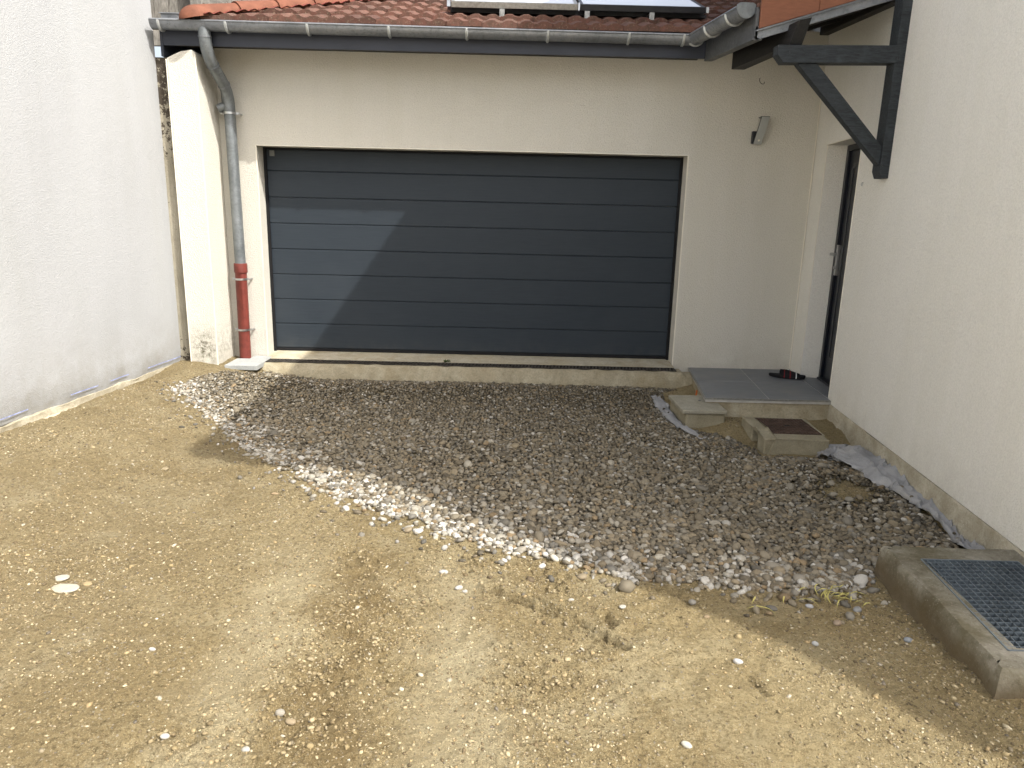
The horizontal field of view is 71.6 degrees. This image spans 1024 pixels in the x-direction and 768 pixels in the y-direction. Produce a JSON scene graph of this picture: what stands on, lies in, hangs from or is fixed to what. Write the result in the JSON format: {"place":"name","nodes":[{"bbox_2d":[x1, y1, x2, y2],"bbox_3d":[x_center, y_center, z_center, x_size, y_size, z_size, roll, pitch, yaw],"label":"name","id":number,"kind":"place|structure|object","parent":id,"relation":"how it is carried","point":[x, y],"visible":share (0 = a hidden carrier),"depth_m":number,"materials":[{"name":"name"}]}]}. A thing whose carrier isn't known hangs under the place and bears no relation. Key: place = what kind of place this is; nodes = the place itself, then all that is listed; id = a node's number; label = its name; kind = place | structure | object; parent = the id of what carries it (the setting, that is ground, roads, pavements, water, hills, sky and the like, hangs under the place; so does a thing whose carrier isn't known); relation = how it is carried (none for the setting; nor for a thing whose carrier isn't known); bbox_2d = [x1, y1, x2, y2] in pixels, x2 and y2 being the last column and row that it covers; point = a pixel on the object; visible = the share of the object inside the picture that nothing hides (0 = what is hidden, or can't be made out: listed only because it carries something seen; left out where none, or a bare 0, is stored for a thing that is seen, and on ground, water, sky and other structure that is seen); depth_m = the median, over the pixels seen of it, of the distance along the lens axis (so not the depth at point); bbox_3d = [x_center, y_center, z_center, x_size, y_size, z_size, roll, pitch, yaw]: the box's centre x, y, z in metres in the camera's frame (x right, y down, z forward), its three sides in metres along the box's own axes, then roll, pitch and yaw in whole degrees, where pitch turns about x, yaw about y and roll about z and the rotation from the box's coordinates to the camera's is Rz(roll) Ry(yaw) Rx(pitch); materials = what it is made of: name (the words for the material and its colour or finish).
{"place":"outdoors","nodes":[
{"label":"outdoors","id":0,"kind":"place"},
{"bbox_2d":[154,46,161,56],"label":"sky","id":1,"kind":"structure","parent":0,"point":[157,49],"materials":[{"name":"white"}]},
{"bbox_2d":[0,329,1023,767],"bbox_3d":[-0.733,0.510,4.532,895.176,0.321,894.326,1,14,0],"label":"ground","id":2,"kind":"structure","parent":0,"point":[68,747],"depth_m":2.80,"materials":[{"name":"beige soil"}]},
{"bbox_2d":[55,574,69,580],"bbox_3d":[-2.017,0.870,3.184,0.057,0.018,0.054,-7,16,-30],"label":"pebble","id":3,"kind":"object","parent":2,"relation":"on","point":[62,577],"visible":1,"depth_m":3.17,"materials":[{"name":"white stone"}]},
{"bbox_2d":[51,584,79,592],"bbox_3d":[-1.960,0.895,3.112,0.122,0.024,0.077,1,14,0],"label":"pebble","id":4,"kind":"object","parent":2,"relation":"on","point":[64,588],"visible":1,"depth_m":3.10,"materials":[{"name":"white stone"}]},
{"bbox_2d":[83,581,91,585],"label":"pebble","id":5,"kind":"object","parent":2,"relation":"on","point":[87,583],"visible":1,"depth_m":3.16,"materials":[{"name":"beige stone"}]},
{"bbox_2d":[0,0,180,432],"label":"neighbour house","id":6,"kind":"structure","parent":2,"relation":"on","point":[88,307],"depth_m":5.28,"materials":[{"name":"white paint"}]},
{"bbox_2d":[160,733,169,739],"bbox_3d":[-1.111,1.127,2.272,0.030,0.017,0.023,1,14,0],"label":"pebble","id":7,"kind":"object","parent":2,"relation":"on","point":[163,736],"visible":1,"depth_m":2.27,"materials":[{"name":"white stone"}]},
{"bbox_2d":[155,57,190,360],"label":"boundary wall","id":8,"kind":"structure","parent":2,"relation":"on","point":[161,71],"depth_m":6.39,"materials":[{"name":"beige concrete"}]},
{"bbox_2d":[241,746,249,751],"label":"pebble","id":9,"kind":"object","parent":2,"relation":"on","point":[245,749],"visible":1,"depth_m":2.23,"materials":[{"name":"white stone"}]},
{"bbox_2d":[224,356,271,369],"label":"collar slab","id":10,"kind":"structure","parent":2,"relation":"on","point":[255,362],"depth_m":6.72,"materials":[{"name":"grey concrete"}]},
{"bbox_2d":[275,709,284,716],"bbox_3d":[-0.789,1.119,2.415,0.035,0.025,0.028,1,14,0],"label":"pebble","id":11,"kind":"object","parent":2,"relation":"on","point":[280,712],"visible":1,"depth_m":2.41,"materials":[{"name":"beige stone"}]},
{"bbox_2d":[285,718,295,724],"bbox_3d":[-0.737,1.123,2.361,0.037,0.018,0.025,1,14,0],"label":"pebble","id":12,"kind":"object","parent":2,"relation":"on","point":[290,721],"visible":1,"depth_m":2.36,"materials":[{"name":"beige stone"}]},
{"bbox_2d":[414,528,423,532],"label":"pebble","id":13,"kind":"object","parent":2,"relation":"on","point":[419,530],"visible":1,"depth_m":3.78,"materials":[{"name":"white stone"}]},
{"bbox_2d":[439,569,447,573],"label":"pebble","id":14,"kind":"object","parent":2,"relation":"on","point":[443,571],"visible":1,"depth_m":3.35,"materials":[{"name":"white stone"}]},
{"bbox_2d":[455,585,462,589],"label":"pebble","id":15,"kind":"object","parent":2,"relation":"on","point":[459,587],"visible":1,"depth_m":3.21,"materials":[{"name":"white stone"}]},
{"bbox_2d":[258,362,692,388],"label":"concrete kerb","id":16,"kind":"structure","parent":2,"relation":"on","point":[646,379],"depth_m":6.81,"materials":[{"name":"beige concrete"}]},
{"bbox_2d":[265,358,676,371],"bbox_3d":[-0.427,-0.128,6.939,4.043,0.126,0.140,1,14,0],"label":"drain channel","id":17,"kind":"object","parent":16,"relation":"in","point":[653,369],"visible":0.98,"depth_m":6.93,"materials":[{"name":"black metal"}]},
{"bbox_2d":[159,0,828,371],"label":"garage","id":18,"kind":"structure","parent":2,"relation":"on","point":[406,199],"depth_m":6.84,"materials":[{"name":"beige paint"}]},
{"bbox_2d":[198,26,255,358],"bbox_3d":[-2.603,-1.604,6.517,0.202,2.971,0.507,1,14,0],"label":"downpipe","id":19,"kind":"object","parent":18,"relation":"attached to","point":[226,107],"visible":0.98,"depth_m":6.59,"materials":[{"name":"metal"}]},
{"bbox_2d":[148,2,756,46],"bbox_3d":[-0.664,-2.842,5.476,4.723,0.229,1.201,1,14,0],"label":"eaves gutter","id":20,"kind":"object","parent":18,"relation":"attached to","point":[740,13],"visible":1,"depth_m":5.93,"materials":[{"name":"metal"}]},
{"bbox_2d":[263,147,683,359],"bbox_3d":[-0.392,-1.262,7.079,4.046,2.005,0.070,1,14,0],"label":"garage door","id":21,"kind":"structure","parent":18,"relation":"in","point":[515,288],"depth_m":7.06,"materials":[{"name":"grey metal"}]},
{"bbox_2d":[447,0,708,19],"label":"mounting rail","id":22,"kind":"object","parent":18,"relation":"attached to","point":[579,12],"visible":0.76,"depth_m":6.38,"materials":[{"name":"metal"}]},
{"bbox_2d":[451,0,577,9],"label":"solar panel","id":23,"kind":"object","parent":22,"relation":"attached to","point":[544,4],"visible":1,"depth_m":6.26,"materials":[{"name":"glass"}]},
{"bbox_2d":[576,0,705,13],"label":"solar panel","id":24,"kind":"object","parent":22,"relation":"attached to","point":[677,6],"visible":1,"depth_m":6.27,"materials":[{"name":"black glass"}]},
{"bbox_2d":[751,116,769,143],"bbox_3d":[2.289,-2.337,6.545,0.129,0.240,0.100,1,14,0],"label":"wall lamp","id":25,"kind":"object","parent":18,"relation":"attached to","point":[757,136],"visible":1,"depth_m":6.51,"materials":[{"name":"plastic"}]},
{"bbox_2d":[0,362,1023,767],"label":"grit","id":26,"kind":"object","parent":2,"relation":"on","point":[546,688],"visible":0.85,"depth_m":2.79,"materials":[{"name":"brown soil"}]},
{"bbox_2d":[148,370,960,624],"bbox_3d":[-0.311,0.433,4.909,5.558,0.232,3.946,1,14,0],"label":"gravel bed","id":27,"kind":"object","parent":2,"relation":"on","point":[770,549],"visible":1,"depth_m":4.48,"materials":[{"name":"grey gravel"}]},
{"bbox_2d":[651,395,705,438],"bbox_3d":[1.363,0.262,5.951,0.152,0.073,1.120,0,14,-6],"label":"geotextile","id":28,"kind":"object","parent":27,"relation":"on","point":[660,403],"visible":0.98,"depth_m":5.98,"materials":[{"name":"grey fabric"}]},
{"bbox_2d":[681,741,691,748],"bbox_3d":[0.566,1.168,2.299,0.037,0.017,0.025,14,19,43],"label":"pebble","id":29,"kind":"object","parent":2,"relation":"on","point":[686,744],"visible":1,"depth_m":2.29,"materials":[{"name":"white stone"}]},
{"bbox_2d":[668,395,726,428],"bbox_3d":[1.546,0.253,5.972,0.380,0.209,0.482,1,14,0],"label":"inspection box","id":30,"kind":"object","parent":2,"relation":"on","point":[694,411],"visible":0.7,"depth_m":5.78,"materials":[{"name":"concrete"}]},
{"bbox_2d":[733,658,742,663],"bbox_3d":[0.872,1.070,2.738,0.037,0.023,0.029,1,14,0],"label":"pebble","id":31,"kind":"object","parent":2,"relation":"on","point":[737,661],"visible":1,"depth_m":2.73,"materials":[{"name":"white stone"}]},
{"bbox_2d":[688,367,830,419],"bbox_3d":[2.223,0.117,6.513,1.393,0.252,1.307,1,14,0],"label":"porch step","id":32,"kind":"object","parent":2,"relation":"on","point":[747,392],"visible":0.59,"depth_m":6.14,"materials":[{"name":"tile"}]},
{"bbox_2d":[769,369,805,378],"bbox_3d":[2.612,-0.100,6.738,0.330,0.080,0.126,5,14,16],"label":"sandal","id":33,"kind":"object","parent":32,"relation":"on","point":[786,373],"visible":1,"depth_m":6.70,"materials":[{"name":"black plastic"}]},
{"bbox_2d":[766,605,777,610],"bbox_3d":[1.139,0.983,3.114,0.048,0.019,0.038,1,14,0],"label":"pebble","id":34,"kind":"object","parent":2,"relation":"on","point":[772,608],"visible":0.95,"depth_m":3.10,"materials":[{"name":"grey stone"}]},
{"bbox_2d":[741,417,828,455],"bbox_3d":[2.090,0.413,5.452,0.515,0.206,0.602,1,14,0],"label":"manhole","id":35,"kind":"object","parent":2,"relation":"on","point":[778,436],"visible":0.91,"depth_m":5.25,"materials":[{"name":"concrete"}]},
{"bbox_2d":[747,584,870,613],"bbox_3d":[1.315,0.958,3.192,0.615,0.026,0.205,-1,14,-9],"label":"straw","id":36,"kind":"object","parent":2,"relation":"on","point":[829,591],"visible":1,"depth_m":3.21,"materials":[{"name":"plant"}]},
{"bbox_2d":[811,641,818,645],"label":"pebble","id":37,"kind":"object","parent":2,"relation":"on","point":[815,643],"visible":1,"depth_m":2.84,"materials":[{"name":"grey stone"}]},
{"bbox_2d":[833,620,841,625],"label":"pebble","id":38,"kind":"object","parent":2,"relation":"on","point":[837,622],"visible":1,"depth_m":3.01,"materials":[{"name":"beige stone"}]},
{"bbox_2d":[853,606,861,611],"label":"pebble","id":39,"kind":"object","parent":2,"relation":"on","point":[857,609],"visible":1,"depth_m":3.12,"materials":[{"name":"grey stone"}]},
{"bbox_2d":[817,444,984,548],"bbox_3d":[2.439,0.644,4.413,0.507,0.104,1.808,1,14,0],"label":"geotextile","id":40,"kind":"object","parent":2,"relation":"on","point":[878,470],"visible":0.71,"depth_m":4.58,"materials":[{"name":"grey fabric"}]},
{"bbox_2d":[790,0,1023,556],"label":"house","id":41,"kind":"structure","parent":2,"relation":"on","point":[908,345],"depth_m":4.32,"materials":[{"name":"beige paint"}]},
{"bbox_2d":[817,144,860,386],"bbox_3d":[2.904,-0.994,6.140,0.141,2.108,0.818,3,14,5],"label":"front door","id":42,"kind":"structure","parent":41,"relation":"in","point":[853,151],"depth_m":6.41,"materials":[{"name":"metal"}]},
{"bbox_2d":[773,0,912,178],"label":"timber bracket","id":43,"kind":"object","parent":41,"relation":"attached to","point":[806,61],"visible":1,"depth_m":4.88,"materials":[{"name":"grey wood"}]},
{"bbox_2d":[704,0,894,69],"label":"porch canopy","id":44,"kind":"object","parent":43,"relation":"on","point":[763,31],"visible":0.94,"depth_m":4.94,"materials":[{"name":"tile"}]},
{"bbox_2d":[903,637,912,642],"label":"pebble","id":45,"kind":"object","parent":2,"relation":"on","point":[907,639],"visible":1,"depth_m":2.88,"materials":[{"name":"grey stone"}]},
{"bbox_2d":[874,546,1023,699],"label":"light well","id":46,"kind":"object","parent":2,"relation":"in","point":[923,586],"visible":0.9,"depth_m":2.97,"materials":[{"name":"concrete"}]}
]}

